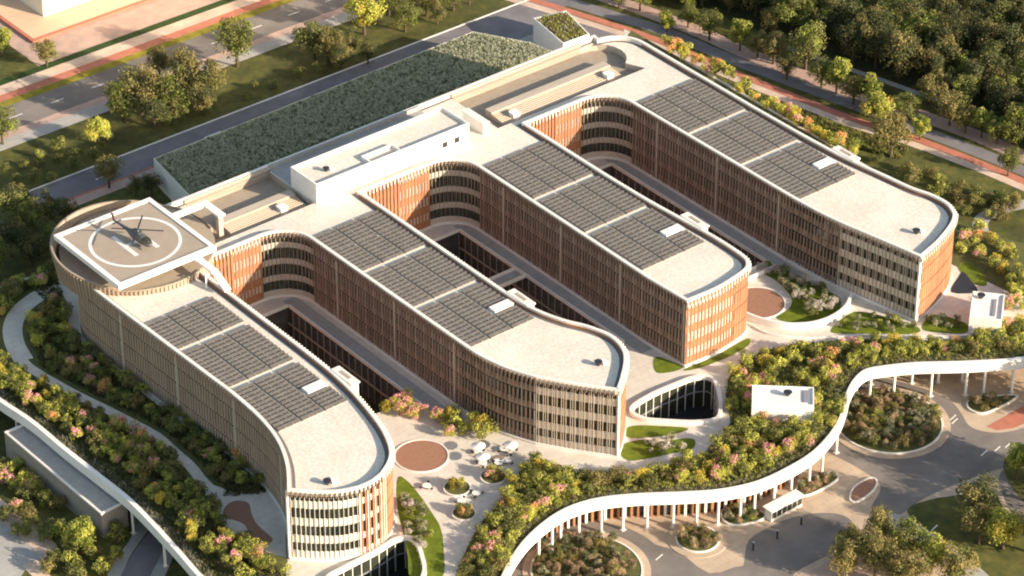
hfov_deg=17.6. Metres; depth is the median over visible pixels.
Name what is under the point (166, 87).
tree
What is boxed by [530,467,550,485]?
garden shrub
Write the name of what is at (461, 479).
garden shrub
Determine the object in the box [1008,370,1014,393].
column
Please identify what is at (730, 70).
garden shrub
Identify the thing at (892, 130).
tree
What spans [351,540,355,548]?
window
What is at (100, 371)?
garden shrub
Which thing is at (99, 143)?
bush
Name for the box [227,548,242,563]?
garden shrub
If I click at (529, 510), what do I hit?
garden shrub
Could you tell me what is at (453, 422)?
garden shrub
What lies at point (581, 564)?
island shrub
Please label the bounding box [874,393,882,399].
island shrub
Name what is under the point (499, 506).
garden shrub
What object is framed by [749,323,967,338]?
planter kerb
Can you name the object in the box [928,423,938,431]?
island shrub
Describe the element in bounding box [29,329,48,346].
garden shrub
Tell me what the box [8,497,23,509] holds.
bush
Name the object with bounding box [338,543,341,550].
window
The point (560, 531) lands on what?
column
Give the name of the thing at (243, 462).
garden shrub
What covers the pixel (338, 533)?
window
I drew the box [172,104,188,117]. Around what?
bush
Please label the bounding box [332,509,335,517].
window
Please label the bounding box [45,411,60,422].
garden shrub
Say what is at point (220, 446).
garden shrub
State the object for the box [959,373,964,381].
column
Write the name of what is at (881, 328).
lawn
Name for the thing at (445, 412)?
garden shrub
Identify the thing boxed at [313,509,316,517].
window
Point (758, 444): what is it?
garden shrub
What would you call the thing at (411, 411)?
garden shrub
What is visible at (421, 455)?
brick pavement
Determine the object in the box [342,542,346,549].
window
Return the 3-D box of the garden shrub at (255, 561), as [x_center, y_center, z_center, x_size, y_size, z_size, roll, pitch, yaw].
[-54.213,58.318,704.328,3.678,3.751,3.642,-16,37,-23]
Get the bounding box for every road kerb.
[1,166,153,225]
[26,0,526,192]
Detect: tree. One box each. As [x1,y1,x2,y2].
[0,26,12,55]
[0,102,20,144]
[0,189,29,222]
[0,212,30,256]
[0,236,15,270]
[2,182,33,210]
[6,196,46,238]
[16,224,46,266]
[28,187,67,226]
[30,38,58,66]
[37,221,55,252]
[59,197,79,218]
[61,515,96,555]
[83,115,111,145]
[93,154,125,187]
[99,80,138,120]
[117,63,162,114]
[126,176,142,196]
[136,94,169,128]
[141,70,190,113]
[141,172,162,194]
[144,44,170,74]
[165,44,201,95]
[187,58,229,97]
[188,81,217,114]
[211,12,255,66]
[291,20,330,58]
[308,22,345,63]
[329,42,352,69]
[342,0,387,35]
[343,27,361,53]
[357,38,377,63]
[376,0,400,16]
[390,0,422,32]
[410,0,439,16]
[427,3,447,23]
[442,0,461,10]
[632,0,651,10]
[658,10,675,31]
[677,3,701,27]
[681,0,697,6]
[693,8,723,39]
[718,0,739,12]
[727,18,752,50]
[739,0,772,15]
[745,29,768,57]
[756,30,790,64]
[760,6,784,32]
[769,0,782,17]
[770,0,811,31]
[775,51,797,79]
[782,19,829,69]
[798,11,835,39]
[800,0,837,24]
[806,54,831,87]
[824,0,863,29]
[824,56,852,93]
[825,533,859,575]
[828,17,853,52]
[835,522,871,557]
[836,18,872,64]
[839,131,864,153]
[840,74,863,103]
[849,7,893,56]
[853,4,892,45]
[854,0,871,27]
[854,526,900,575]
[855,18,895,67]
[857,0,885,8]
[857,72,883,106]
[859,92,895,121]
[863,503,893,536]
[872,108,912,157]
[877,0,912,25]
[877,10,909,53]
[877,27,925,79]
[881,526,913,558]
[883,546,935,575]
[886,516,928,557]
[892,32,922,61]
[892,91,921,119]
[895,0,924,32]
[901,6,946,48]
[909,0,940,32]
[909,531,953,573]
[910,114,931,139]
[912,45,947,78]
[914,71,949,106]
[921,0,937,6]
[923,8,951,36]
[925,6,966,53]
[926,0,962,17]
[926,33,963,71]
[931,55,954,92]
[932,89,971,125]
[935,540,981,575]
[948,0,967,8]
[949,12,972,43]
[949,73,982,107]
[952,8,983,53]
[952,105,978,133]
[953,49,982,74]
[955,470,1001,525]
[957,61,986,80]
[959,0,988,24]
[960,501,994,544]
[963,17,1008,55]
[964,49,1011,99]
[969,106,994,137]
[974,0,1004,13]
[975,39,1010,67]
[979,3,1005,19]
[983,0,1019,24]
[983,81,1023,117]
[984,505,1023,549]
[986,73,1018,103]
[986,115,1010,143]
[987,54,1013,77]
[994,64,1023,87]
[997,19,1023,53]
[997,146,1022,175]
[998,101,1023,146]
[1000,22,1023,63]
[1003,0,1023,8]
[1003,4,1023,36]
[1004,442,1023,479]
[1011,58,1023,90]
[1012,48,1023,76]
[1016,104,1023,137]
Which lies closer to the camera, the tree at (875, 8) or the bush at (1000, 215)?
the bush at (1000, 215)
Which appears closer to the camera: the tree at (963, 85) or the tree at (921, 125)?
the tree at (921, 125)
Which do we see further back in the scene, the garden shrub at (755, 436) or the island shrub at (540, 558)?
the garden shrub at (755, 436)
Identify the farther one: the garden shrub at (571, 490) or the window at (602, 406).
the window at (602, 406)
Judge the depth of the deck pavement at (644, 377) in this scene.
749.22 m
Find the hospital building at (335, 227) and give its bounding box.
[49,35,957,561]
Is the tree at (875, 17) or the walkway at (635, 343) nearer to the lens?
the walkway at (635, 343)
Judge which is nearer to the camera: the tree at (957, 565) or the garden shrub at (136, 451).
the tree at (957, 565)
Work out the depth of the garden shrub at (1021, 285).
792.74 m
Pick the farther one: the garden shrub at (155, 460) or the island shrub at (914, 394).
the island shrub at (914, 394)
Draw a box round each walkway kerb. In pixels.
[262,304,421,404]
[432,229,623,342]
[598,163,772,264]
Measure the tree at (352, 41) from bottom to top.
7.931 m
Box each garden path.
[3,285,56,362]
[6,283,212,484]
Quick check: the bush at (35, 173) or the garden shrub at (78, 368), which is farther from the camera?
the bush at (35, 173)
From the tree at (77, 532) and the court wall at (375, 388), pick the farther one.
the court wall at (375, 388)
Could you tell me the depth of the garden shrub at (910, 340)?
773.20 m
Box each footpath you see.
[0,499,57,558]
[22,560,49,575]
[507,0,1023,190]
[788,46,1023,137]
[803,556,869,575]
[889,513,988,575]
[972,200,1023,231]
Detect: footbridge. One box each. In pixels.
[488,266,525,287]
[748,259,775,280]
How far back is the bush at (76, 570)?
715.60 m
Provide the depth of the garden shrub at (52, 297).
788.81 m
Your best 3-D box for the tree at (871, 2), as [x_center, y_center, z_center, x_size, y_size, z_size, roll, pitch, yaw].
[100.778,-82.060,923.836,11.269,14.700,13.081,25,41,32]
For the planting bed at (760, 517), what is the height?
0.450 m
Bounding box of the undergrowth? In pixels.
[712,74,907,158]
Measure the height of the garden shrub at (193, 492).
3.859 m
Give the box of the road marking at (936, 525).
[656,415,1009,559]
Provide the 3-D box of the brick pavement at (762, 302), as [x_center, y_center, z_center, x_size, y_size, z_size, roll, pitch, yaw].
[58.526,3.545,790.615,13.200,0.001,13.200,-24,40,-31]
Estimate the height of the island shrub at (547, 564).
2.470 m
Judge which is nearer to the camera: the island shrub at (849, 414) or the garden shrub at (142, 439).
the garden shrub at (142, 439)
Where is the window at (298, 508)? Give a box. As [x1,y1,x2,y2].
[298,508,302,517]
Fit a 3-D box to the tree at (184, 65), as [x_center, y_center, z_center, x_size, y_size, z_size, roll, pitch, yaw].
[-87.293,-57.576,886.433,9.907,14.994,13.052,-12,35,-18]
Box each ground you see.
[0,0,1023,575]
[0,272,287,575]
[359,391,383,413]
[459,323,1023,575]
[627,31,1023,295]
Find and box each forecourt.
[0,0,219,65]
[0,521,46,575]
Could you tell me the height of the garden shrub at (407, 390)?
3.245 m
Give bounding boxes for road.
[0,0,565,222]
[1,0,347,132]
[121,531,162,575]
[484,2,616,39]
[511,521,653,575]
[550,0,1023,176]
[619,536,780,575]
[744,513,852,575]
[827,378,1023,517]
[999,468,1023,523]
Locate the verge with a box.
[0,0,295,106]
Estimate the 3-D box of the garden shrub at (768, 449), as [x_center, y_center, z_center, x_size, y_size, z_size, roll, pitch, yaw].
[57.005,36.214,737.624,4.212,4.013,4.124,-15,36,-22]
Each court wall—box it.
[265,308,403,408]
[435,232,600,328]
[602,166,762,266]
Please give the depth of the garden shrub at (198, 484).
724.99 m
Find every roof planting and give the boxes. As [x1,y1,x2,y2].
[157,33,550,192]
[537,11,585,41]
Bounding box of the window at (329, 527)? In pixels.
[328,526,331,535]
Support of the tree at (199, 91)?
on the ground at (280, 64)
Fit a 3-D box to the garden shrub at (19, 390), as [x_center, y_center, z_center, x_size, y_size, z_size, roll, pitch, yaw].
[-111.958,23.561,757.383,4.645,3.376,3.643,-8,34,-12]
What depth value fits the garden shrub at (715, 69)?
880.79 m
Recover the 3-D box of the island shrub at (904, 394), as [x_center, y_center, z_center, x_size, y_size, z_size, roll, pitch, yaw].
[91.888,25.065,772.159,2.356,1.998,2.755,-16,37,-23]
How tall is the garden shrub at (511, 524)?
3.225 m
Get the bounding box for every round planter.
[443,480,470,496]
[452,507,475,521]
[480,469,506,485]
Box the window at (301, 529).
[299,525,303,534]
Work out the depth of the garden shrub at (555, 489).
724.78 m
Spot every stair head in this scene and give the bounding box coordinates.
[751,385,813,422]
[968,291,1004,335]
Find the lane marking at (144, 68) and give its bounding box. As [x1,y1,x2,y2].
[12,0,329,117]
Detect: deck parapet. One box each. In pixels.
[0,397,202,575]
[501,357,1023,575]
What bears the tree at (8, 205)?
on the ground at (280, 64)
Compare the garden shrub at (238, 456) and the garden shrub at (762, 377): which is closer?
the garden shrub at (238, 456)
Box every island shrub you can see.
[532,562,541,567]
[533,553,547,561]
[537,563,548,574]
[540,538,551,550]
[543,560,552,569]
[547,549,555,557]
[548,550,565,564]
[551,562,561,571]
[552,542,561,549]
[552,571,560,575]
[555,534,569,546]
[562,559,572,569]
[565,531,575,541]
[566,550,579,561]
[569,543,577,550]
[569,564,579,574]
[575,534,583,543]
[575,560,584,570]
[577,547,586,556]
[581,536,593,548]
[582,550,596,561]
[582,566,592,575]
[583,530,594,540]
[591,549,602,558]
[591,567,603,575]
[592,529,602,539]
[593,558,602,567]
[594,536,606,548]
[602,549,612,555]
[603,557,609,565]
[606,530,618,542]
[607,562,619,574]
[609,557,618,564]
[611,545,621,559]
[615,567,625,575]
[618,555,627,566]
[623,550,629,556]
[626,558,636,568]
[676,525,687,539]
[681,535,691,547]
[682,523,691,531]
[689,521,697,531]
[689,536,698,548]
[691,530,700,538]
[697,534,708,545]
[699,530,712,539]
[701,527,709,533]
[702,538,711,548]
[712,534,720,541]
[842,417,849,429]
[846,412,852,419]
[848,420,856,426]
[849,399,858,410]
[851,426,860,434]
[852,394,862,401]
[853,432,862,440]
[855,414,868,422]
[858,404,870,413]
[858,422,866,433]
[860,427,873,440]
[863,393,870,403]
[866,415,878,424]
[867,434,880,445]
[871,388,879,395]
[871,395,882,410]
[871,407,883,420]
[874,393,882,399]
[874,421,880,427]
[875,426,883,432]
[878,383,889,394]
[878,429,889,438]
[879,414,890,425]
[881,402,889,410]
[882,395,890,403]
[882,439,888,445]
[884,424,895,435]
[885,417,894,426]
[886,433,894,442]
[888,401,898,410]
[888,411,898,419]
[889,441,897,450]
[890,390,904,398]
[891,416,903,424]
[893,409,904,415]
[893,431,901,438]
[895,396,903,403]
[896,406,904,411]
[897,434,913,447]
[901,391,908,399]
[902,415,913,421]
[903,427,911,432]
[907,421,916,429]
[908,391,917,398]
[908,429,922,442]
[910,398,918,404]
[910,407,922,415]
[912,403,924,410]
[912,416,921,425]
[913,424,925,433]
[916,436,924,445]
[917,411,925,421]
[919,393,929,402]
[921,409,932,418]
[921,419,931,424]
[923,425,931,432]
[927,432,935,439]
[928,402,939,410]
[928,409,942,419]
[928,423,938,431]
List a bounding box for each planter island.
[522,531,650,575]
[668,521,727,557]
[838,387,950,458]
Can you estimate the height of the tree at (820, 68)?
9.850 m
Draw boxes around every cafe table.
[422,483,430,488]
[457,497,465,503]
[472,490,480,496]
[478,461,486,465]
[494,460,502,465]
[500,446,507,451]
[502,458,510,463]
[507,449,514,453]
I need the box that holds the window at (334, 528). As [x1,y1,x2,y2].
[333,526,336,535]
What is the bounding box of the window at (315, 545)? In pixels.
[314,544,318,550]
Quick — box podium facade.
[532,389,857,546]
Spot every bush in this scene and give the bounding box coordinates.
[0,161,9,171]
[0,457,7,475]
[0,461,18,476]
[0,463,14,484]
[0,504,17,520]
[7,477,20,490]
[8,457,25,473]
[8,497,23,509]
[10,522,27,536]
[11,172,22,181]
[14,482,34,501]
[15,506,37,520]
[17,471,39,490]
[18,159,29,166]
[18,467,37,478]
[18,500,33,512]
[21,516,37,536]
[26,479,44,497]
[27,167,42,181]
[33,148,44,158]
[34,159,45,167]
[35,524,53,542]
[37,489,52,507]
[39,558,56,574]
[43,518,65,537]
[45,171,57,180]
[45,547,60,562]
[47,493,66,510]
[49,135,65,150]
[52,153,63,161]
[59,541,82,554]
[59,548,82,566]
[64,155,82,170]
[65,559,86,575]
[67,147,83,157]
[81,543,97,559]
[87,146,103,159]
[91,556,110,573]
[94,141,106,149]
[95,545,104,556]
[101,554,114,569]
[103,132,113,140]
[106,520,127,541]
[108,545,123,561]
[163,112,179,125]
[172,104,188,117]
[198,104,211,116]
[249,81,259,89]
[266,79,279,90]
[293,66,307,76]
[311,61,326,72]
[330,56,345,67]
[870,153,884,163]
[898,160,913,172]
[905,164,922,183]
[923,165,938,175]
[927,179,948,197]
[932,171,947,181]
[941,179,951,189]
[946,188,962,200]
[951,178,966,190]
[952,193,966,205]
[960,203,972,214]
[966,193,985,205]
[968,186,984,197]
[970,183,981,189]
[981,208,996,218]
[984,192,998,201]
[989,200,1007,211]
[991,193,1010,205]
[993,188,1006,195]
[995,209,1008,220]
[1003,196,1021,211]
[1006,191,1020,204]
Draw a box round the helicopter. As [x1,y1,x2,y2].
[110,212,163,249]
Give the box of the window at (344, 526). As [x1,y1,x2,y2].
[342,525,345,534]
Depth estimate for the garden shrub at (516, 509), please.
719.09 m
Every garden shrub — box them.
[0,278,16,289]
[0,285,10,294]
[0,293,15,311]
[0,349,10,361]
[4,376,16,391]
[5,362,18,372]
[14,376,32,391]
[14,383,32,395]
[20,389,33,405]
[24,309,42,323]
[24,324,42,337]
[26,274,40,288]
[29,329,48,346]
[30,266,49,278]
[30,316,48,331]
[34,273,48,285]
[35,373,49,387]
[35,400,53,413]
[37,303,57,317]
[44,258,55,272]
[45,358,61,372]
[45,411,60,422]
[46,292,57,304]
[48,383,63,398]
[49,392,65,401]
[51,296,65,307]
[55,300,73,314]
[57,321,74,335]
[59,389,76,402]
[59,421,73,432]
[60,342,72,352]
[61,328,78,339]
[64,356,77,369]
[65,331,82,344]
[65,397,80,408]
[66,401,81,417]
[67,392,81,400]
[68,342,83,354]
[69,426,83,439]
[72,362,88,375]
[77,408,90,420]
[78,409,97,425]
[80,344,98,360]
[82,373,97,385]
[85,424,98,436]
[86,429,104,445]
[87,417,102,428]
[89,364,106,378]
[94,428,111,444]
[96,377,111,394]
[97,355,112,367]
[101,422,118,431]
[107,431,123,444]
[109,415,127,431]
[112,443,129,458]
[114,368,131,381]
[116,393,133,406]
[119,435,136,448]
[121,374,137,388]
[123,419,140,437]
[125,393,144,408]
[125,444,142,457]
[126,451,141,463]
[129,433,148,448]
[131,380,150,394]
[131,472,149,489]
[132,425,148,440]
[133,442,152,457]
[136,457,153,475]
[142,483,160,500]
[144,448,164,458]
[145,434,156,446]
[147,456,159,469]
[152,439,167,457]
[154,458,171,474]
[154,491,166,504]
[158,402,173,413]
[159,414,177,428]
[160,445,178,460]
[163,454,183,469]
[164,494,181,507]
[165,416,186,433]
[165,466,180,473]
[168,403,181,416]
[172,496,189,512]
[173,470,186,483]
[175,478,194,496]
[175,514,187,527]
[177,506,193,518]
[184,517,197,533]
[186,487,201,499]
[186,514,205,530]
[187,423,200,433]
[187,498,200,511]
[192,428,203,441]
[192,479,208,493]
[192,492,207,503]
[197,491,217,503]
[198,502,212,517]
[199,432,215,448]
[199,538,214,554]
[200,447,217,460]
[203,463,220,476]
[206,507,221,520]
[207,496,222,510]
[210,542,228,555]
[213,439,228,454]
[213,514,228,527]
[214,531,231,544]
[219,470,233,481]
[219,551,236,564]
[224,460,242,473]
[224,528,240,542]
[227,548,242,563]
[230,539,247,553]
[231,447,243,461]
[233,470,249,483]
[234,560,255,575]
[235,529,252,539]
[238,531,253,546]
[240,454,252,468]
[240,545,253,558]
[248,537,268,553]
[248,553,263,568]
[249,472,265,484]
[259,555,277,572]
[278,563,291,575]
[379,399,392,411]
[388,393,402,404]
[393,400,406,415]
[398,387,412,397]
[402,395,412,407]
[405,406,419,419]
[409,402,428,413]
[428,406,444,420]
[437,415,452,425]
[442,403,454,417]
[443,424,457,436]
[447,404,462,421]
[448,414,461,427]
[448,478,458,489]
[453,482,466,488]
[455,502,463,511]
[456,420,469,434]
[456,505,465,515]
[456,561,474,574]
[457,477,464,484]
[459,503,474,516]
[466,410,479,421]
[469,420,488,440]
[470,542,484,554]
[475,413,490,424]
[475,523,490,535]
[479,562,495,575]
[482,510,496,523]
[484,467,494,476]
[484,534,502,553]
[484,549,497,560]
[485,418,499,433]
[485,463,495,470]
[487,556,509,570]
[488,510,503,527]
[491,468,503,480]
[491,500,504,512]
[492,539,513,558]
[494,548,511,560]
[495,504,516,523]
[497,496,507,506]
[498,484,515,494]
[500,519,521,534]
[501,491,516,502]
[502,467,522,482]
[506,496,518,510]
[506,527,520,538]
[512,500,530,514]
[516,461,532,473]
[516,505,536,520]
[520,478,536,489]
[521,469,535,481]
[523,493,538,503]
[524,487,538,501]
[527,450,541,461]
[530,458,544,469]
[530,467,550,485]
[531,482,548,498]
[534,495,551,512]
[540,487,555,496]
[543,490,562,506]
[544,459,560,475]
[548,483,566,495]
[554,464,574,477]
[560,471,574,485]
[564,483,579,496]
[567,477,581,487]
[572,468,583,479]
[588,468,607,486]
[600,468,617,482]
[608,463,628,480]
[620,472,638,486]
[622,468,634,479]
[634,466,650,479]
[642,471,659,487]
[646,461,658,473]
[661,34,674,46]
[671,468,689,484]
[674,458,692,471]
[679,449,695,463]
[692,468,705,483]
[694,451,710,462]
[702,458,715,474]
[708,430,724,446]
[709,62,722,74]
[710,463,727,478]
[711,448,730,464]
[716,60,732,73]
[716,461,733,475]
[723,64,736,78]
[723,397,738,411]
[723,433,739,449]
[725,361,741,375]
[725,453,740,471]
[729,417,749,436]
[731,382,750,398]
[734,431,754,445]
[736,453,748,464]
[737,459,753,474]
[738,349,756,365]
[739,414,757,430]
[741,390,751,403]
[742,441,755,454]
[743,376,760,388]
[747,432,762,447]
[748,453,760,465]
[749,419,768,432]
[753,438,768,449]
[754,411,768,420]
[756,353,773,365]
[757,372,769,384]
[758,421,775,436]
[759,453,774,466]
[760,442,776,455]
[761,367,778,382]
[766,429,783,444]
[770,354,787,371]
[773,345,786,355]
[773,423,791,436]
[780,437,794,453]
[784,349,797,361]
[785,339,799,353]
[785,414,800,427]
[785,435,797,448]
[788,431,803,445]
[791,366,808,382]
[795,338,809,354]
[797,425,810,434]
[801,430,817,445]
[807,342,823,357]
[811,406,829,424]
[812,357,829,372]
[814,392,823,406]
[819,365,837,382]
[821,346,839,361]
[825,415,837,426]
[826,134,842,147]
[827,340,844,354]
[830,396,844,413]
[836,131,847,144]
[843,353,859,367]
[847,335,863,344]
[850,348,863,361]
[861,343,877,360]
[868,341,881,352]
[869,331,881,343]
[881,343,896,357]
[886,332,901,345]
[893,345,906,357]
[895,338,909,352]
[901,341,920,355]
[906,335,919,346]
[927,334,939,347]
[952,240,967,255]
[962,336,973,349]
[966,338,982,354]
[971,217,986,229]
[973,328,990,341]
[979,340,991,352]
[986,230,998,242]
[993,328,1008,341]
[995,260,1008,274]
[1002,316,1013,329]
[1004,265,1019,275]
[1004,296,1015,310]
[1006,284,1022,295]
[1007,247,1018,260]
[1015,275,1023,284]
[1017,268,1023,280]
[1017,281,1023,293]
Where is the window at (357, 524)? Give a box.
[355,522,359,531]
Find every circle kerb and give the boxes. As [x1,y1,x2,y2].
[395,439,448,472]
[748,286,785,317]
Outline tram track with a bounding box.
[0,0,376,140]
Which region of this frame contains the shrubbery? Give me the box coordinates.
[0,38,1023,566]
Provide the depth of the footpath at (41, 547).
728.37 m
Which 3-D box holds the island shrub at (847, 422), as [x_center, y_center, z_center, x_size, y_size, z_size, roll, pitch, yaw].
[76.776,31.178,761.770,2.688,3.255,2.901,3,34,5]
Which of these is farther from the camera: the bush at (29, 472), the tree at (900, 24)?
the tree at (900, 24)
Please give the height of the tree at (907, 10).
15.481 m
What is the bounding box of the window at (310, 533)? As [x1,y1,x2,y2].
[309,526,312,535]
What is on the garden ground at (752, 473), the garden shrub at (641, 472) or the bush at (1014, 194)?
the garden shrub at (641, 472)
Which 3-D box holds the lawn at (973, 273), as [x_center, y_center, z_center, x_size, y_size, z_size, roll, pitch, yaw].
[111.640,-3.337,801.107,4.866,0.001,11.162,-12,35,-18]
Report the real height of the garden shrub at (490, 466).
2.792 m
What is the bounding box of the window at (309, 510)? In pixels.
[308,509,312,517]
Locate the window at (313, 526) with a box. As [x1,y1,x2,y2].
[313,526,317,535]
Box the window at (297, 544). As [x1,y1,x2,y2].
[295,542,299,549]
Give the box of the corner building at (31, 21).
[0,0,153,42]
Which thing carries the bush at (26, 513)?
on the ground at (280, 64)
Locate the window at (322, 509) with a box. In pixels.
[322,509,326,518]
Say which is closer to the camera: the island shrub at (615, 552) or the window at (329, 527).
the window at (329, 527)
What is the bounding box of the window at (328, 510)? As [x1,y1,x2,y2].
[327,509,331,518]
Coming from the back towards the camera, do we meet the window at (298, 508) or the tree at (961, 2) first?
the tree at (961, 2)
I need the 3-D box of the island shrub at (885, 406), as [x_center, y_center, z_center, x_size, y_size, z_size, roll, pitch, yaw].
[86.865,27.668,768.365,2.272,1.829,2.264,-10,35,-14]
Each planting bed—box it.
[720,507,764,525]
[795,473,838,496]
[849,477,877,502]
[966,394,1017,414]
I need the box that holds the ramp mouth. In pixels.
[951,272,977,293]
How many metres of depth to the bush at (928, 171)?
854.81 m
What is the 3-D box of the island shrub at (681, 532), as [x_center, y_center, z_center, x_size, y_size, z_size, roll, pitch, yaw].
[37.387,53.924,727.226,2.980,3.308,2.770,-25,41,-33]
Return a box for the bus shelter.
[763,489,804,521]
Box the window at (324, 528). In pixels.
[323,527,327,535]
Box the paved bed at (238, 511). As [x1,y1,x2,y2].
[223,500,272,544]
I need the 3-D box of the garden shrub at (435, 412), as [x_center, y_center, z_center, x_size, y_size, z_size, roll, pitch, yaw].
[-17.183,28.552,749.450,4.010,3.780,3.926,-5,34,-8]
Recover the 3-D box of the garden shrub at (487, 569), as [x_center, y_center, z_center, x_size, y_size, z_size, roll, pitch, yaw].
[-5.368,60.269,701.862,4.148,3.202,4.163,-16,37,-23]
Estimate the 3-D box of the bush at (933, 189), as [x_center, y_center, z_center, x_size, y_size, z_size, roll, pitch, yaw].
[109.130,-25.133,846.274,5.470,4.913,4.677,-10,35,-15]
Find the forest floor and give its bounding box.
[677,0,1023,142]
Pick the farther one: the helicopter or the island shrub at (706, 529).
the helicopter
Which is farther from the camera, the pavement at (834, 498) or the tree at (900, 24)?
the tree at (900, 24)
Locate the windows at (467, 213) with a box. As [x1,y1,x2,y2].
[84,100,921,551]
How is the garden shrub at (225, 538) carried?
on the garden ground at (280, 560)
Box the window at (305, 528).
[304,526,308,534]
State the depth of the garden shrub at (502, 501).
721.79 m
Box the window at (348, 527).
[346,524,350,533]
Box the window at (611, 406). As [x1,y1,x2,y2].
[610,406,614,415]
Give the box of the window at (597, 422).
[596,421,599,429]
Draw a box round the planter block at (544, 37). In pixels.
[533,11,588,50]
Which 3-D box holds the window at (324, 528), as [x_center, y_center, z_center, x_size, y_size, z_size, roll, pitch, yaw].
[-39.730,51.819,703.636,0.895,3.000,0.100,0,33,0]
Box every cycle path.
[0,0,278,101]
[527,0,1023,183]
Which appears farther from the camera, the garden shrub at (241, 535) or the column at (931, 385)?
the column at (931, 385)
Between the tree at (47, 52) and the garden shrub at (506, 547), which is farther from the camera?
the tree at (47, 52)
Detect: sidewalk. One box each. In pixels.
[0,1,377,150]
[599,0,1023,162]
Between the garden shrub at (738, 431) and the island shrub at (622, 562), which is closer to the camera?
the island shrub at (622, 562)
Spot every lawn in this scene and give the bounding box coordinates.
[397,476,444,575]
[620,438,695,460]
[625,425,687,437]
[653,357,682,372]
[683,338,750,370]
[765,267,840,321]
[831,312,920,333]
[907,490,1023,575]
[922,315,968,333]
[957,262,986,285]
[1004,456,1023,500]
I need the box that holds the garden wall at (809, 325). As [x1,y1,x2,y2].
[746,293,852,329]
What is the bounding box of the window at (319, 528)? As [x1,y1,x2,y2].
[318,526,322,535]
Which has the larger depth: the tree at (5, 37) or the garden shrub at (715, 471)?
the tree at (5, 37)
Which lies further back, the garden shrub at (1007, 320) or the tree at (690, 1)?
the tree at (690, 1)
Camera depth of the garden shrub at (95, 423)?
746.04 m
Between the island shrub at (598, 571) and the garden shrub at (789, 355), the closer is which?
the island shrub at (598, 571)
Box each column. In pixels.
[130,512,136,534]
[162,546,168,567]
[537,539,539,556]
[551,528,553,549]
[559,523,561,543]
[577,515,580,536]
[599,510,604,532]
[619,507,626,531]
[643,505,649,529]
[669,504,674,528]
[695,503,698,523]
[714,501,720,525]
[739,498,741,516]
[753,494,755,512]
[772,486,775,500]
[790,477,792,491]
[807,466,810,486]
[820,455,823,471]
[833,436,839,453]
[868,379,871,398]
[892,376,895,397]
[908,374,914,384]
[929,374,933,397]
[934,374,940,383]
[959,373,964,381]
[962,373,968,396]
[980,372,986,395]
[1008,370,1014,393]
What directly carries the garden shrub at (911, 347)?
on the garden ground at (752, 473)
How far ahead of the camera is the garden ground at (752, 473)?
748.54 m
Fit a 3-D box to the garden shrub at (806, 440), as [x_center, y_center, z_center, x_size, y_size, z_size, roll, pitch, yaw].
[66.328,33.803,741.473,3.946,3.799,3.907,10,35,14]
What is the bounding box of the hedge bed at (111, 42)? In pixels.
[0,0,235,85]
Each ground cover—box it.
[0,276,285,575]
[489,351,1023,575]
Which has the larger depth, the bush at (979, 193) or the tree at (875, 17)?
the tree at (875, 17)
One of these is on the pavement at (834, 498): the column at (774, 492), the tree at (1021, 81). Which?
the column at (774, 492)
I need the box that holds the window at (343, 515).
[341,508,345,517]
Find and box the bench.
[486,454,509,462]
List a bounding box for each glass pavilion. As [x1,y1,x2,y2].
[326,535,426,575]
[629,374,722,424]
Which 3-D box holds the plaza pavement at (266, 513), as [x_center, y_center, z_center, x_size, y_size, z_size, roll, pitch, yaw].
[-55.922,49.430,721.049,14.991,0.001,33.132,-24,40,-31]
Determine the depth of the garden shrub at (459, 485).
726.61 m
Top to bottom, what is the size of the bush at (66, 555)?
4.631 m
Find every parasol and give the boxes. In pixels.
[471,441,485,451]
[475,452,489,465]
[503,440,518,453]
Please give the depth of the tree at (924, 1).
920.45 m
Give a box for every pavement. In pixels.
[0,29,1023,575]
[2,167,154,232]
[107,516,147,575]
[150,549,172,575]
[205,483,285,556]
[395,440,447,470]
[519,34,536,44]
[594,369,1023,575]
[747,288,783,317]
[987,406,1023,429]
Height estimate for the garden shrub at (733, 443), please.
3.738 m
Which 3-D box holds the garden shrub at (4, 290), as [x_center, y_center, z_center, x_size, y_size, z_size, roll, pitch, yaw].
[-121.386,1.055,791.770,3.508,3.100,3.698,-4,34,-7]
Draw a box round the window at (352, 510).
[350,506,354,515]
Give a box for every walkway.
[0,0,260,94]
[283,297,445,416]
[454,224,652,353]
[605,159,802,275]
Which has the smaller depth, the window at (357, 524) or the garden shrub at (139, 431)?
the window at (357, 524)
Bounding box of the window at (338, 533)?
[337,526,341,534]
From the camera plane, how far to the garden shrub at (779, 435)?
741.77 m
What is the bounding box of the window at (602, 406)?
[601,405,604,413]
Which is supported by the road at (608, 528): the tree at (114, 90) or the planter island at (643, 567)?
the planter island at (643, 567)
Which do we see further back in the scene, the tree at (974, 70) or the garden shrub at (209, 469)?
the tree at (974, 70)
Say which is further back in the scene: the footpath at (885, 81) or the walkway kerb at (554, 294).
the footpath at (885, 81)
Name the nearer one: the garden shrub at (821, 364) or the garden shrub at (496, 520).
the garden shrub at (496, 520)
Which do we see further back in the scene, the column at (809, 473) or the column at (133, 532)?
the column at (809, 473)
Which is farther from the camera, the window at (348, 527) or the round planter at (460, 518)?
the round planter at (460, 518)
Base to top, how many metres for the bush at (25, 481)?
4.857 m
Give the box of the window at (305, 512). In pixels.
[303,509,307,517]
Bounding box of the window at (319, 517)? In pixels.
[317,509,321,518]
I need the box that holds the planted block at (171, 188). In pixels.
[154,32,551,200]
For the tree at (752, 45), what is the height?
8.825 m
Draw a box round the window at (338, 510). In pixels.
[337,509,340,517]
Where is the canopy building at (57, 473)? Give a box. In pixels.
[4,425,128,537]
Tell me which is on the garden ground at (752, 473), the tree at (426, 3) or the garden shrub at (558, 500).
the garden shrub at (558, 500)

